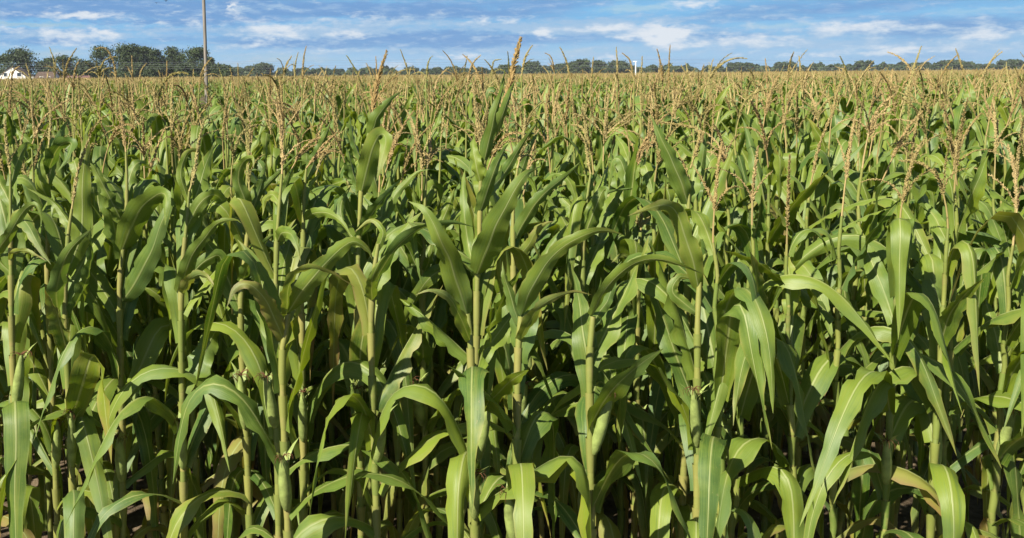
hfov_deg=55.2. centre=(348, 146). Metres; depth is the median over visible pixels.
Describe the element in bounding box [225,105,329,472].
corn plant
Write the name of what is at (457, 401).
corn plant
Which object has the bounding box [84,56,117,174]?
corn plant
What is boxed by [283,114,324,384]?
corn plant
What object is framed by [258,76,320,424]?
corn plant
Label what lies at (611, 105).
corn plant
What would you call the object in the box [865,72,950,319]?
corn plant
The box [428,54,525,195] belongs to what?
corn plant
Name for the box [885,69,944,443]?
corn plant
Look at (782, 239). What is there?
corn plant
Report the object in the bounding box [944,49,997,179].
corn plant
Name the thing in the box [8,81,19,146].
corn plant
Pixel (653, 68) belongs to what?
broadleaf tree
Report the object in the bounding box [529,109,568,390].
corn plant
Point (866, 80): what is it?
corn plants
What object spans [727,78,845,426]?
corn plant
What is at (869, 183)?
corn plant
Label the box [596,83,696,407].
corn plant
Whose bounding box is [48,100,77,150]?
corn plant
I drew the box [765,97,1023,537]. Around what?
corn plant
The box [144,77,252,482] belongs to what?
corn plant
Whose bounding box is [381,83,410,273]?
corn plant
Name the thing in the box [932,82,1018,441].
corn plant
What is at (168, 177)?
corn plant
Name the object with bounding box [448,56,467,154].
corn plant
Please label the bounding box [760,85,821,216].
corn plant
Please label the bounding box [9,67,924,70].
overhead wire
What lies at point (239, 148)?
corn plant
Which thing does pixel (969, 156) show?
corn plant
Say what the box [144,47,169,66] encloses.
broadleaf tree
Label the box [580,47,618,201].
corn plant
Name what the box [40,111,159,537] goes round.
corn plant
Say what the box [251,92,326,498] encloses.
corn plant
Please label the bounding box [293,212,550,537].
corn plant
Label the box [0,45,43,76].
broadleaf tree
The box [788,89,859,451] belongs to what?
corn plant
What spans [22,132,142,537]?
corn plant
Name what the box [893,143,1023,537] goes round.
corn plant
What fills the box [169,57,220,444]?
corn plant
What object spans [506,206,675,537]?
corn plant
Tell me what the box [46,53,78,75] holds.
broadleaf tree
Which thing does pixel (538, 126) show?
corn plant
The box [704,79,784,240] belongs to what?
corn plant
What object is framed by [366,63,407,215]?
corn plant
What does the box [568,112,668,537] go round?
corn plant
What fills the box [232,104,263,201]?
corn plant
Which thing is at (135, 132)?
corn plant
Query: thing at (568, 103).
corn plant
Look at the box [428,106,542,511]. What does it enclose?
corn plant
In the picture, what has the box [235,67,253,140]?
corn plant
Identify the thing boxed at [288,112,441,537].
corn plant
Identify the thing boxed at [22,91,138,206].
corn plant
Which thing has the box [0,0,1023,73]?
sky
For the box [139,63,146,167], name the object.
corn plant
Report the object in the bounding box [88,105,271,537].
corn plant
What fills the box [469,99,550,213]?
corn plant
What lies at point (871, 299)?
corn plant
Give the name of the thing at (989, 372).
corn plant
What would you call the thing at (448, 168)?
corn plant
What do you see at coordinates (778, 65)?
broadleaf tree
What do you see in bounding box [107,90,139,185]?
corn plant
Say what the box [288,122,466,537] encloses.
corn plant
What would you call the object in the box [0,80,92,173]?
corn plant
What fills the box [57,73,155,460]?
corn plant
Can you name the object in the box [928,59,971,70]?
broadleaf tree
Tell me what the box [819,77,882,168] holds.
corn plant
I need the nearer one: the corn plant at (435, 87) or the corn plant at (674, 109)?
the corn plant at (674, 109)
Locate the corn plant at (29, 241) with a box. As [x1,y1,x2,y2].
[0,125,114,501]
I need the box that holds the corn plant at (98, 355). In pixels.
[56,79,104,490]
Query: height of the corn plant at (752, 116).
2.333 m
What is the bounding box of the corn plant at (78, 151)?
[44,59,105,375]
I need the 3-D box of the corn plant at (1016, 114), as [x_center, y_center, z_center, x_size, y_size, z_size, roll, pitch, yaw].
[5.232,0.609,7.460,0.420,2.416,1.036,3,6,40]
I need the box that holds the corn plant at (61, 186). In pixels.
[0,77,70,389]
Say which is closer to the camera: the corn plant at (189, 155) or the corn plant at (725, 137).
the corn plant at (189, 155)
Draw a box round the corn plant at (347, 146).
[317,85,349,153]
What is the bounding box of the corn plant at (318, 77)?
[309,71,322,175]
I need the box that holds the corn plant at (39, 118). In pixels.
[8,87,58,157]
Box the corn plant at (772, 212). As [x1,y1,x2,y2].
[656,98,789,236]
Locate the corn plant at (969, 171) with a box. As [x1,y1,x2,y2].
[830,94,1021,476]
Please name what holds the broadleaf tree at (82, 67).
on the ground
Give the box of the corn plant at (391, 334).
[269,110,440,537]
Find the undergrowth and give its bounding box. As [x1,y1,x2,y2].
[30,61,993,77]
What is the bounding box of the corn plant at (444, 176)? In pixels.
[350,95,459,272]
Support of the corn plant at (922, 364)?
on the ground
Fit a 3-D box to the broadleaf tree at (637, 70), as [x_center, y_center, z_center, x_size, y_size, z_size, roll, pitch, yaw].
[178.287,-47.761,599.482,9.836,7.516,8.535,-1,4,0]
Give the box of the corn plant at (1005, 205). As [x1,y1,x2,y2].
[956,109,1023,514]
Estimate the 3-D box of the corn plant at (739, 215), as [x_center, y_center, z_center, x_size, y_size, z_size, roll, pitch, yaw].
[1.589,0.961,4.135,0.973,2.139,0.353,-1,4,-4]
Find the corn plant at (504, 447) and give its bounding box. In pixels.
[446,87,530,473]
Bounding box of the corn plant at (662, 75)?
[657,49,666,137]
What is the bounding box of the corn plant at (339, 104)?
[285,66,360,152]
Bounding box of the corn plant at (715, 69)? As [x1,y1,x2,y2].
[683,53,746,149]
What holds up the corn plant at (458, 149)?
on the ground
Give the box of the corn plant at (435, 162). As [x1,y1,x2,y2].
[391,80,501,386]
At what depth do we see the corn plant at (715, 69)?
6.78 m
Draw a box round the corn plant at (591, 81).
[583,56,606,173]
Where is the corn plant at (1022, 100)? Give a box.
[932,69,1023,245]
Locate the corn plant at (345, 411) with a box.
[262,112,355,463]
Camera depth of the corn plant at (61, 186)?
5.55 m
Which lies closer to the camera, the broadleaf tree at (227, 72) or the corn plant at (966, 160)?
the corn plant at (966, 160)
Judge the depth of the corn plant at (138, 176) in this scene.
7.26 m
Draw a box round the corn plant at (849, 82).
[837,56,856,131]
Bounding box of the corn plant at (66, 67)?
[45,48,93,190]
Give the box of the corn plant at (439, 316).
[350,109,539,537]
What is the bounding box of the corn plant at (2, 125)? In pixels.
[0,111,51,188]
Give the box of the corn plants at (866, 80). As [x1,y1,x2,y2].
[0,52,1023,537]
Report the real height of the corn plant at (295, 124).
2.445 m
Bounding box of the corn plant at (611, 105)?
[559,86,615,140]
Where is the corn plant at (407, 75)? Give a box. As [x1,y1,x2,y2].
[400,49,453,175]
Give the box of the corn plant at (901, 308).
[799,136,962,537]
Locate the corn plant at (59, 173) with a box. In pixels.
[0,87,70,399]
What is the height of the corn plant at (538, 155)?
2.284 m
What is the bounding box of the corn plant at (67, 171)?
[34,106,77,431]
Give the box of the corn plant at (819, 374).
[705,154,873,537]
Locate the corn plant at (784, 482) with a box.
[570,146,893,537]
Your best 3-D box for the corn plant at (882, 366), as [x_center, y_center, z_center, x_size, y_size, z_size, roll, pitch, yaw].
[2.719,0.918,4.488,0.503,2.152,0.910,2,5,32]
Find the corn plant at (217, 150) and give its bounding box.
[169,74,237,201]
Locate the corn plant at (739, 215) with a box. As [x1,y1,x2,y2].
[609,123,801,537]
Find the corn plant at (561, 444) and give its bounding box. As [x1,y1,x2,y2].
[389,116,577,537]
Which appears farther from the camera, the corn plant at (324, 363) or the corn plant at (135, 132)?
the corn plant at (135, 132)
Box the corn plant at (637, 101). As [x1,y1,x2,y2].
[602,64,669,149]
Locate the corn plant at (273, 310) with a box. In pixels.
[173,237,447,537]
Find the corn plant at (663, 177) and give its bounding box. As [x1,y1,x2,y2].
[626,85,771,465]
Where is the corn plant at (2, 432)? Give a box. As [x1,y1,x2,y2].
[0,115,27,456]
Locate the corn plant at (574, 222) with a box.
[532,108,645,537]
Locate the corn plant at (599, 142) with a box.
[594,94,631,189]
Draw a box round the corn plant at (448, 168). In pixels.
[421,96,536,354]
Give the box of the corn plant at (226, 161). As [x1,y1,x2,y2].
[202,75,296,524]
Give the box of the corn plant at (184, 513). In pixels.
[100,118,296,537]
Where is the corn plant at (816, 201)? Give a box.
[802,95,848,451]
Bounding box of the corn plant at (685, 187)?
[609,116,829,537]
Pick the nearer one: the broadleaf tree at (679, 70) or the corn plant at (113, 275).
the corn plant at (113, 275)
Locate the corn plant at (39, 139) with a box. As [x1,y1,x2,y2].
[3,89,44,195]
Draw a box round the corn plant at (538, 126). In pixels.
[528,82,559,214]
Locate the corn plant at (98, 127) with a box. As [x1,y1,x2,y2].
[40,88,120,203]
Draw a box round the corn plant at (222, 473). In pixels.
[127,123,393,537]
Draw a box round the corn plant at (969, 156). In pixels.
[964,50,1008,225]
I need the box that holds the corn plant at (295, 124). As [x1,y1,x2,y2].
[230,62,326,310]
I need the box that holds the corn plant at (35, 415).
[0,262,62,537]
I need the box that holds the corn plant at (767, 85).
[756,58,784,151]
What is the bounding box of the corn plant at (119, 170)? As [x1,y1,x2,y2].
[94,89,178,442]
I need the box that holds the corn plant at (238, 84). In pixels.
[230,66,251,143]
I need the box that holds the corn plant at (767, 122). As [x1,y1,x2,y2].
[733,82,801,240]
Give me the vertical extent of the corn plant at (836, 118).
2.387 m
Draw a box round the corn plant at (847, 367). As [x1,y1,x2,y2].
[727,105,910,537]
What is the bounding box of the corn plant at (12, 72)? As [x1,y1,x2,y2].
[10,66,23,191]
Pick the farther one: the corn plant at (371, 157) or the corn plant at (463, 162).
the corn plant at (463, 162)
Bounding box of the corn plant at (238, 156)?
[190,84,287,219]
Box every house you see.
[0,67,33,78]
[34,72,59,78]
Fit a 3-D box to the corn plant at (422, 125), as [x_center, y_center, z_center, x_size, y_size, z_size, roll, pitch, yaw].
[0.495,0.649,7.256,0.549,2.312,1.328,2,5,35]
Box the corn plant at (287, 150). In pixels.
[277,56,295,159]
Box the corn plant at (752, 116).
[739,73,780,138]
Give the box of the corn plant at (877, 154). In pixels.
[808,89,921,501]
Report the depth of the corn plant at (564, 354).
4.09 m
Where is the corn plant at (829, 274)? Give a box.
[754,93,964,537]
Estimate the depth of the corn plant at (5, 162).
7.13 m
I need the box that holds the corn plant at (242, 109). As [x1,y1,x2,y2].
[217,96,274,168]
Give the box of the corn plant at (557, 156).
[540,102,616,444]
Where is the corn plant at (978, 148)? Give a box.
[909,91,992,229]
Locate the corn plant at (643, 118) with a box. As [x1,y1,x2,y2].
[631,99,670,145]
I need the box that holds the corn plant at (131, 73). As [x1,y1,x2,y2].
[127,57,133,93]
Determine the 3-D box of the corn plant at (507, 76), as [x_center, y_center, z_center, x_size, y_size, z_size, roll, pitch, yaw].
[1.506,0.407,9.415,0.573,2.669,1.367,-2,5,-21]
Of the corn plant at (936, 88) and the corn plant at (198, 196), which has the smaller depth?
the corn plant at (198, 196)
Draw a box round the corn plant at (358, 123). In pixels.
[305,73,406,442]
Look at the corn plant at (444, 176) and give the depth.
5.69 m
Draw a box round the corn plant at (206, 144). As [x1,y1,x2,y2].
[186,75,262,502]
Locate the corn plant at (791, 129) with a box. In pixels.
[753,67,872,164]
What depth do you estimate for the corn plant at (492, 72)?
7.50 m
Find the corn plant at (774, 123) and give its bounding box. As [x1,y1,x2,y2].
[719,75,840,450]
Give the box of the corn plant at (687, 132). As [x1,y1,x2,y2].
[638,69,728,273]
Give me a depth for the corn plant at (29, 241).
4.88 m
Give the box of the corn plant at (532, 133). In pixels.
[495,73,595,163]
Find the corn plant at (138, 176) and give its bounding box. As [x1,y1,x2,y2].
[137,82,207,179]
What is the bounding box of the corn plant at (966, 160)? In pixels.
[960,84,1023,410]
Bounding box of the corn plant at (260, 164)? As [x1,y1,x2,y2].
[213,102,264,188]
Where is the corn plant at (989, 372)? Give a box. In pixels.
[978,302,1018,491]
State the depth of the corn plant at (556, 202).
5.02 m
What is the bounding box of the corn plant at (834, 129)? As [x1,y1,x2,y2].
[739,56,870,245]
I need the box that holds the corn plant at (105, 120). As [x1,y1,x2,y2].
[85,80,146,180]
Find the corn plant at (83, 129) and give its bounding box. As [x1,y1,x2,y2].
[46,95,113,151]
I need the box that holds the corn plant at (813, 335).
[751,104,814,344]
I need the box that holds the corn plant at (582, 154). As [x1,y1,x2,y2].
[538,47,595,420]
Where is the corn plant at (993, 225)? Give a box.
[825,99,1018,537]
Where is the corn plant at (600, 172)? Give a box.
[572,94,626,182]
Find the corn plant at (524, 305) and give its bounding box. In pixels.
[449,227,622,537]
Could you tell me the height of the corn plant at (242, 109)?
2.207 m
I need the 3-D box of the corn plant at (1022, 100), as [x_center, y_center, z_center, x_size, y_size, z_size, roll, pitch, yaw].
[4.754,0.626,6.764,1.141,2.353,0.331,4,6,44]
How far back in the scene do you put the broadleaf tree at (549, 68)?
636.60 m
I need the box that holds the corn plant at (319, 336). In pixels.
[266,80,388,487]
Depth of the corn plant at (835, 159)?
5.18 m
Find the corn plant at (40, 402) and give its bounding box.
[0,151,129,537]
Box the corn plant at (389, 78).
[347,66,414,140]
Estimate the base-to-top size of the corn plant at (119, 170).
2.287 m
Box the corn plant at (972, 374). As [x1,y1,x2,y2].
[829,123,977,495]
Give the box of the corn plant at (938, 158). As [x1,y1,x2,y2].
[780,91,988,481]
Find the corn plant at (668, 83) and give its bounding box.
[658,45,716,234]
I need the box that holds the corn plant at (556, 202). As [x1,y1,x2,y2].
[518,107,579,503]
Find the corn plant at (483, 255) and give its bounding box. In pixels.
[407,36,547,537]
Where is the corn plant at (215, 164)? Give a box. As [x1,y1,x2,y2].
[166,106,224,174]
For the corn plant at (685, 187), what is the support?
on the ground
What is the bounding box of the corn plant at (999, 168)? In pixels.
[980,141,1023,368]
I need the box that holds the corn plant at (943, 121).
[932,102,949,239]
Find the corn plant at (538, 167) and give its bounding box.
[504,45,540,182]
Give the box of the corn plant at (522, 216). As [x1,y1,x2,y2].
[413,110,683,537]
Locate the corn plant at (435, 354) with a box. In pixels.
[385,93,460,480]
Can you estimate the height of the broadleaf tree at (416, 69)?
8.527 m
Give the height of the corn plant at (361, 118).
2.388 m
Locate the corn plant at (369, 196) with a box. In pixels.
[306,115,421,517]
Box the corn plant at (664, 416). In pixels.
[657,72,770,537]
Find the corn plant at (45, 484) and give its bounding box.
[20,95,76,537]
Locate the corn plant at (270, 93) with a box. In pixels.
[259,69,275,159]
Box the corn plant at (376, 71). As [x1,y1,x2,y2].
[371,57,377,106]
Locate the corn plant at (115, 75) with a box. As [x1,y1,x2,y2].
[62,47,139,394]
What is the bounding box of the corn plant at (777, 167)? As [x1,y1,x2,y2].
[721,100,881,535]
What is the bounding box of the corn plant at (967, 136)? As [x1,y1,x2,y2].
[954,98,993,171]
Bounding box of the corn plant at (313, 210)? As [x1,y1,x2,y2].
[214,120,415,533]
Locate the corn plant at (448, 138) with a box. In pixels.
[414,88,455,148]
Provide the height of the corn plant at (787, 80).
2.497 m
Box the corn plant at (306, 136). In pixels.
[270,92,362,383]
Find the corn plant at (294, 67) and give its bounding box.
[285,52,298,130]
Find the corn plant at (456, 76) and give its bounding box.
[442,51,466,147]
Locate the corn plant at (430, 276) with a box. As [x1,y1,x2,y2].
[388,108,567,537]
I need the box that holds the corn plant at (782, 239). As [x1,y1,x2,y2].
[676,88,840,519]
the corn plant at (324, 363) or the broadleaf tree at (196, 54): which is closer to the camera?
the corn plant at (324, 363)
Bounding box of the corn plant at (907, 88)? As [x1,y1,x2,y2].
[873,46,921,319]
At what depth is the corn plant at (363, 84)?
7.50 m
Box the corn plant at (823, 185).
[674,83,875,458]
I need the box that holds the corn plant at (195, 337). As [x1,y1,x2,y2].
[160,91,217,537]
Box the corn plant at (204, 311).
[140,94,321,474]
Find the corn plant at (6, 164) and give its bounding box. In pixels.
[2,95,41,190]
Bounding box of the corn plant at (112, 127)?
[96,75,153,171]
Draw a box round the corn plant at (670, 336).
[551,199,709,537]
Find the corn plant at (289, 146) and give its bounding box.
[269,96,328,351]
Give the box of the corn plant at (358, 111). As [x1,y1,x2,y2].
[345,98,390,168]
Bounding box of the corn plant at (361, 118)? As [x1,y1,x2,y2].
[313,70,390,173]
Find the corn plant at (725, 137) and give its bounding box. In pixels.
[713,84,743,206]
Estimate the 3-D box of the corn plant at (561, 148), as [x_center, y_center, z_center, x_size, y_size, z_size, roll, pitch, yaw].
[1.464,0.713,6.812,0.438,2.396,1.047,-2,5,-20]
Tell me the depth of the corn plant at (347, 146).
7.40 m
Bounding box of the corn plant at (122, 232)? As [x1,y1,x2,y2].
[0,97,199,537]
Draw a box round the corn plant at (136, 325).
[75,126,243,537]
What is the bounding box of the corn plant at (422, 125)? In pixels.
[409,81,447,175]
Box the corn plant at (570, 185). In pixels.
[462,111,611,515]
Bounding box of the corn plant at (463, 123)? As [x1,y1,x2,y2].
[423,73,477,187]
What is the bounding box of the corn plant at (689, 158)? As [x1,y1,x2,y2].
[681,65,746,278]
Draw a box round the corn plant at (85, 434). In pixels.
[0,98,142,537]
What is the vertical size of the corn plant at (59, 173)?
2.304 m
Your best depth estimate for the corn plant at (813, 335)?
6.62 m
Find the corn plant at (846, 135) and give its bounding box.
[829,76,888,351]
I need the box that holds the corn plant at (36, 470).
[0,136,130,537]
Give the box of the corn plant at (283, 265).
[165,103,431,537]
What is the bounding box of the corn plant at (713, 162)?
[629,88,809,407]
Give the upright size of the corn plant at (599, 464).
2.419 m
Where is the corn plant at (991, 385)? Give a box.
[920,119,1023,534]
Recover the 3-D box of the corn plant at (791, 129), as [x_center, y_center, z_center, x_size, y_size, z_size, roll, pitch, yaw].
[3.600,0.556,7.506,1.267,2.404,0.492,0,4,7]
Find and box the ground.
[1,96,1022,537]
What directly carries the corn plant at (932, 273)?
on the ground
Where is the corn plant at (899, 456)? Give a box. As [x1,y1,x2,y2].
[821,106,1023,537]
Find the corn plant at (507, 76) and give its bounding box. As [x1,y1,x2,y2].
[495,51,511,153]
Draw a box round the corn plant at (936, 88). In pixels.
[920,54,959,315]
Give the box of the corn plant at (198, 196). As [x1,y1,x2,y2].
[65,118,272,537]
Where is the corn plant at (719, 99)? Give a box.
[636,66,733,276]
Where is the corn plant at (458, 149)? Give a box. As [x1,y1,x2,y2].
[448,55,514,230]
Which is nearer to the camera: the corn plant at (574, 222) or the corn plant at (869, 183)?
the corn plant at (574, 222)
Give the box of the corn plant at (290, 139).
[278,93,317,172]
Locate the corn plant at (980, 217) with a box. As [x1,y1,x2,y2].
[913,99,1023,514]
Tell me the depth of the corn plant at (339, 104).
7.89 m
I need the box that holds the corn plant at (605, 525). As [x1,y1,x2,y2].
[499,104,642,537]
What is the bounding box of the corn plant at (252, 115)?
[218,76,261,205]
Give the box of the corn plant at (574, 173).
[520,103,642,459]
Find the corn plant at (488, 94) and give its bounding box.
[443,60,524,192]
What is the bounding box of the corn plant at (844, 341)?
[799,97,904,370]
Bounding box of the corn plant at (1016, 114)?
[1004,73,1023,151]
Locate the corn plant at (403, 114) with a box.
[354,77,413,169]
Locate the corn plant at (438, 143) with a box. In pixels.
[417,57,451,157]
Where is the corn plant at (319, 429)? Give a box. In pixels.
[314,114,375,537]
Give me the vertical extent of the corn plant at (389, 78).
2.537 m
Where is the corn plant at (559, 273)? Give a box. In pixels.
[449,129,645,537]
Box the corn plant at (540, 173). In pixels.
[489,85,547,343]
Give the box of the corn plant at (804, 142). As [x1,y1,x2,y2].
[718,92,846,497]
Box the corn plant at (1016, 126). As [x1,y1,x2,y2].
[962,64,1023,338]
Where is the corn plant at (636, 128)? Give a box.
[618,87,639,152]
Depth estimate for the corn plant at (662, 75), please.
7.41 m
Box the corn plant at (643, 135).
[590,94,690,196]
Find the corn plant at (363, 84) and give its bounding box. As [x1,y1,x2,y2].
[337,55,369,153]
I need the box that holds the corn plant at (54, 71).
[42,47,57,136]
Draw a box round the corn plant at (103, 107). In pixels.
[69,77,125,351]
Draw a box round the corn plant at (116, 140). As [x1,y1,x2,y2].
[89,98,203,364]
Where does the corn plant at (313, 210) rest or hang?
on the ground
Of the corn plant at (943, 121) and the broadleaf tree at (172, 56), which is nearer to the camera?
the corn plant at (943, 121)
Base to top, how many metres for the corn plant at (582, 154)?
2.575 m
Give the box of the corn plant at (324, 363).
[221,131,453,537]
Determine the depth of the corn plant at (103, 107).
7.99 m
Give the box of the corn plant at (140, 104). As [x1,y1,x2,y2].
[109,70,222,182]
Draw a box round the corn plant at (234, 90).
[230,68,239,144]
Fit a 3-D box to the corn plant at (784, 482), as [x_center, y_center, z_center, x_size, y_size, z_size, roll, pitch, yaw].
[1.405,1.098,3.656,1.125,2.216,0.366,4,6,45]
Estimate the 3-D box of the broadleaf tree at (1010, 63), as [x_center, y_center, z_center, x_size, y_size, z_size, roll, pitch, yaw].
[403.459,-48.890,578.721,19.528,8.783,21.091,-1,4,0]
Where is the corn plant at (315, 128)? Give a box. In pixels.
[276,94,331,370]
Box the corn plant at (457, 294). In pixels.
[362,201,590,537]
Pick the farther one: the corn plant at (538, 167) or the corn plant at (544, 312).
the corn plant at (538, 167)
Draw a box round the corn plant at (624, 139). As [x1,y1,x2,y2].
[604,73,665,186]
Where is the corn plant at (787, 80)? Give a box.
[777,49,835,351]
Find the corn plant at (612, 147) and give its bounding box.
[583,110,629,183]
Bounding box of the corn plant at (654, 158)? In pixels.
[648,112,665,180]
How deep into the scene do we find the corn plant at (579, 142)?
7.28 m
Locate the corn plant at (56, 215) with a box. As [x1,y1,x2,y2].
[0,118,66,484]
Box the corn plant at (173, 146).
[99,114,208,512]
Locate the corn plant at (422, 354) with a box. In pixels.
[346,134,501,537]
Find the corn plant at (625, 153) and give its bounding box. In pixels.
[570,95,647,399]
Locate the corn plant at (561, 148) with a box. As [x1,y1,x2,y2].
[501,79,577,207]
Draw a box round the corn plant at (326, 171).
[310,78,381,480]
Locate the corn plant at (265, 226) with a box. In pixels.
[158,124,351,537]
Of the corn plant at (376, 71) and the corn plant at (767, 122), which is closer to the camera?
the corn plant at (767, 122)
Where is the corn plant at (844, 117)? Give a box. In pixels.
[792,72,932,238]
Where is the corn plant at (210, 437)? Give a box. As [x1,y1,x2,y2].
[127,118,297,537]
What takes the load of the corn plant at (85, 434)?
on the ground
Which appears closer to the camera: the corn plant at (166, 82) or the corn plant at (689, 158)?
the corn plant at (689, 158)
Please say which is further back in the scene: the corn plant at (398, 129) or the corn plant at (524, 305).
the corn plant at (398, 129)
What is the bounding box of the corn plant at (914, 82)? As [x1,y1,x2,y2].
[825,52,974,342]
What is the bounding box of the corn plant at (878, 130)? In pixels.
[854,94,931,240]
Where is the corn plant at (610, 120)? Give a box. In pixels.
[575,79,661,172]
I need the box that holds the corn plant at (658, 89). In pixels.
[650,63,673,146]
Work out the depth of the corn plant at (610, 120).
7.33 m
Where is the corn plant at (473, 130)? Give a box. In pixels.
[449,81,502,165]
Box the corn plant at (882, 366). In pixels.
[860,113,998,532]
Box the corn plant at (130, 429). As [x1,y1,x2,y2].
[41,117,179,537]
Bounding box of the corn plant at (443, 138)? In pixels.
[435,95,500,184]
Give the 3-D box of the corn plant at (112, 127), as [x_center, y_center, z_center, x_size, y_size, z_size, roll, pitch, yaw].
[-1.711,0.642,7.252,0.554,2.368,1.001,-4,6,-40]
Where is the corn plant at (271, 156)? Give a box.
[206,87,294,515]
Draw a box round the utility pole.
[202,0,207,112]
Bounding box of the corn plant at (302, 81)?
[274,46,336,167]
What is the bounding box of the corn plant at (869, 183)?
[808,109,922,409]
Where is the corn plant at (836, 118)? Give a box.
[816,66,854,337]
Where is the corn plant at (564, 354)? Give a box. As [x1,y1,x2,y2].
[547,115,731,537]
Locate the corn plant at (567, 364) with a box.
[557,93,637,469]
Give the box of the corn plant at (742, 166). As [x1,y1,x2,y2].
[656,95,784,309]
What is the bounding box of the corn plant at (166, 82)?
[162,61,169,124]
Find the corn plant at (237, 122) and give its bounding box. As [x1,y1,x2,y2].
[212,86,280,375]
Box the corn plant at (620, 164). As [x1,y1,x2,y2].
[542,123,658,497]
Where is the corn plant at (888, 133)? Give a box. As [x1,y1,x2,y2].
[877,64,921,150]
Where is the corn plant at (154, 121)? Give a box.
[124,71,218,515]
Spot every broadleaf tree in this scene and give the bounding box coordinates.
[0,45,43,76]
[33,56,56,73]
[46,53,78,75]
[69,59,97,77]
[85,45,117,77]
[109,43,140,77]
[114,62,146,78]
[130,46,151,71]
[142,63,175,77]
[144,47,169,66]
[163,46,187,71]
[171,62,201,77]
[181,45,210,76]
[198,57,215,76]
[208,62,235,77]
[232,67,243,76]
[244,65,255,75]
[252,62,279,76]
[275,67,292,72]
[331,69,344,73]
[346,67,357,73]
[402,65,419,74]
[431,68,442,74]
[474,66,488,73]
[493,64,509,74]
[521,61,548,74]
[543,65,555,70]
[552,63,567,73]
[563,58,593,73]
[591,60,606,73]
[603,60,632,73]
[628,65,640,72]
[643,64,660,72]
[670,66,688,72]
[704,65,723,71]
[724,62,751,72]
[770,61,798,71]
[827,63,850,70]
[848,60,875,70]
[902,62,930,70]
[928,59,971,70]
[972,63,994,69]
[992,59,1023,69]
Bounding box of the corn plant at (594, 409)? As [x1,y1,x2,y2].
[506,234,701,537]
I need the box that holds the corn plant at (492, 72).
[478,59,501,154]
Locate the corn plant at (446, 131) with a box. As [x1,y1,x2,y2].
[441,98,470,359]
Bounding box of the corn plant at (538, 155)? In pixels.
[432,92,587,451]
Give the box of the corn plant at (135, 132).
[102,73,176,314]
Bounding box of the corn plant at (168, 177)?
[135,81,251,474]
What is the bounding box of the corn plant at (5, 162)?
[2,85,91,194]
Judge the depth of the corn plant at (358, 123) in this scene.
5.84 m
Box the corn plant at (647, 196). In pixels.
[622,116,703,483]
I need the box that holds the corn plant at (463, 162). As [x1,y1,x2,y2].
[386,95,469,384]
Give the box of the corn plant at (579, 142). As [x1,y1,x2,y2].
[564,105,595,193]
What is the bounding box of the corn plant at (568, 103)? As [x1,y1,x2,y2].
[539,73,647,442]
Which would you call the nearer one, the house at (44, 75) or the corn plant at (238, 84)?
the corn plant at (238, 84)
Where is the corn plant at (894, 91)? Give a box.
[855,70,960,171]
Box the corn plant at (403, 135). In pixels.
[353,80,459,396]
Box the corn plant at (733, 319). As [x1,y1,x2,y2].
[623,141,774,537]
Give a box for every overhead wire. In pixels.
[0,59,971,63]
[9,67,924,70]
[15,62,894,65]
[34,65,948,68]
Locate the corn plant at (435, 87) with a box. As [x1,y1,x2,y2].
[408,68,456,380]
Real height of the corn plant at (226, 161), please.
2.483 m
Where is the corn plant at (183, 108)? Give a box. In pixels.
[139,69,266,162]
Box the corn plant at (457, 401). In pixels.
[390,87,570,533]
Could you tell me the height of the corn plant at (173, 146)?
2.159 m
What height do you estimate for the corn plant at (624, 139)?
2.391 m
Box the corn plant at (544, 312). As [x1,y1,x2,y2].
[507,93,574,487]
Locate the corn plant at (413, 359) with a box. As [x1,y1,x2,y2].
[325,102,458,471]
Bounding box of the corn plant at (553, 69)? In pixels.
[541,53,582,151]
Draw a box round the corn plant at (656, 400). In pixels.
[607,132,716,494]
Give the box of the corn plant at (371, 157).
[285,50,470,537]
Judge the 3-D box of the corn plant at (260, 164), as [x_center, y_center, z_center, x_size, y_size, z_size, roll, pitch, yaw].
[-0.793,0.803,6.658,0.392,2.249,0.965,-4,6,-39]
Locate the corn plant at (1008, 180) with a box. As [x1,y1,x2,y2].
[929,93,1023,483]
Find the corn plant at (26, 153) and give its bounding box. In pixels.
[15,63,90,192]
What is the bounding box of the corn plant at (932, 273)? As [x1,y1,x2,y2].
[833,142,983,537]
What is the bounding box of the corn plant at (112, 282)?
[109,81,227,536]
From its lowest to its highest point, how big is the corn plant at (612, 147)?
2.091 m
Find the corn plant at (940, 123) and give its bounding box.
[841,81,976,455]
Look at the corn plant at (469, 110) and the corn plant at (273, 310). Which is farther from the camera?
the corn plant at (469, 110)
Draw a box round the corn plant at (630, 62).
[622,53,639,161]
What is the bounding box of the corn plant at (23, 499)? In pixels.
[0,118,84,537]
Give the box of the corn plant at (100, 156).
[28,111,186,503]
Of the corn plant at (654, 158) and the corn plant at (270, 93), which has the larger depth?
the corn plant at (270, 93)
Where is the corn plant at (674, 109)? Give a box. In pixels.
[601,70,780,462]
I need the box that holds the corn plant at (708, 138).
[669,88,717,184]
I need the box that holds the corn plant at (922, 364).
[701,107,1001,537]
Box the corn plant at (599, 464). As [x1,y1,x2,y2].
[537,74,631,472]
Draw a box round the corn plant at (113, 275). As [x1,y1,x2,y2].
[43,104,133,460]
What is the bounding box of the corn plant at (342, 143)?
[320,72,381,183]
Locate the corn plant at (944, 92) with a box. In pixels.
[927,68,986,194]
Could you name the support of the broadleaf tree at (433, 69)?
on the ground
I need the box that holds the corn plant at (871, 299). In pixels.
[797,110,969,537]
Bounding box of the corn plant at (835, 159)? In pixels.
[742,78,889,511]
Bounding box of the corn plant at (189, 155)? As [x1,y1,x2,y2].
[163,95,221,456]
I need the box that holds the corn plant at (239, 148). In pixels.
[202,77,252,367]
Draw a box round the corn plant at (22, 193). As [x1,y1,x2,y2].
[0,100,34,205]
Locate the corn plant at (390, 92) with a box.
[352,70,396,172]
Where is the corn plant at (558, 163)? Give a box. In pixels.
[497,95,572,444]
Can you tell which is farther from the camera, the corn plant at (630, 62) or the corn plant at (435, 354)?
the corn plant at (630, 62)
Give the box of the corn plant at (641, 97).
[637,57,654,394]

